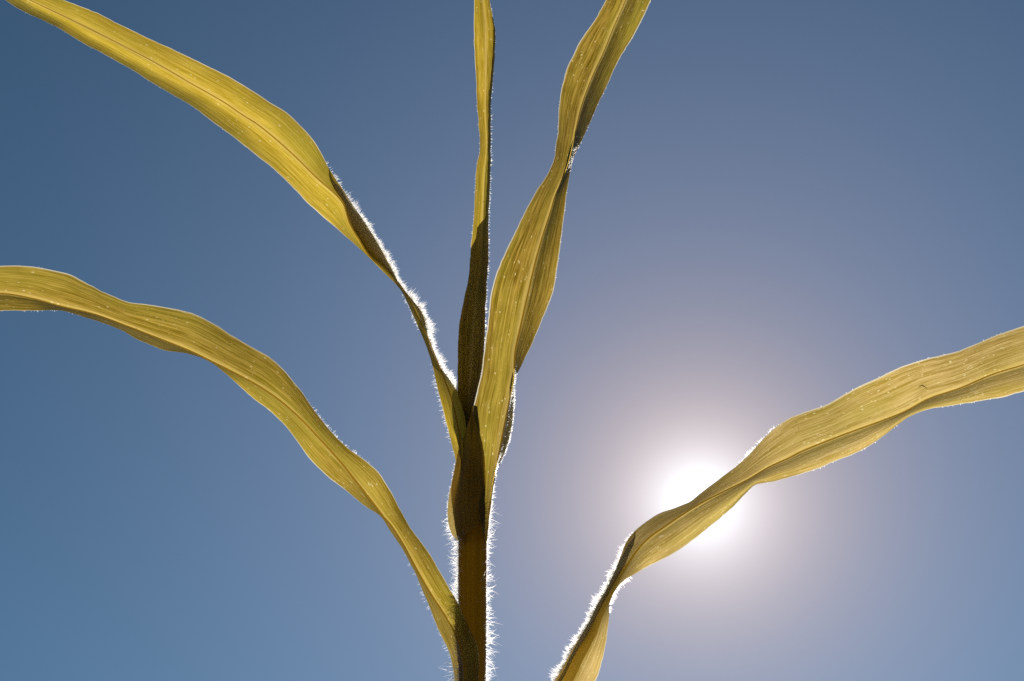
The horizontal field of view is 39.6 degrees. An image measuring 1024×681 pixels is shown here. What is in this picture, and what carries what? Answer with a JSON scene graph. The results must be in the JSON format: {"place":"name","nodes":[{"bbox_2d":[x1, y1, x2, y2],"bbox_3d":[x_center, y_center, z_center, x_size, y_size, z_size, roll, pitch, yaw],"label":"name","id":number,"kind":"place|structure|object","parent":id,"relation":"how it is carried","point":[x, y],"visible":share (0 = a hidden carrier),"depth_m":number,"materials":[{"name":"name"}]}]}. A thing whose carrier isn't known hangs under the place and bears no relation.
{"place":"outdoors","nodes":[
{"label":"outdoors","id":0,"kind":"place"},
{"bbox_2d":[0,0,1023,680],"label":"sky","id":1,"kind":"structure","parent":0,"point":[776,210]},
{"bbox_3d":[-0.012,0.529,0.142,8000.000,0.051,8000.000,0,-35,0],"label":"ground","id":2,"kind":"structure","parent":0,"visible":0},
{"bbox_2d":[0,0,1023,680],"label":"corn plant","id":3,"kind":"object","parent":2,"relation":"on","point":[476,398],"visible":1,"depth_m":0.51,"materials":[{"name":"yellow plant"}]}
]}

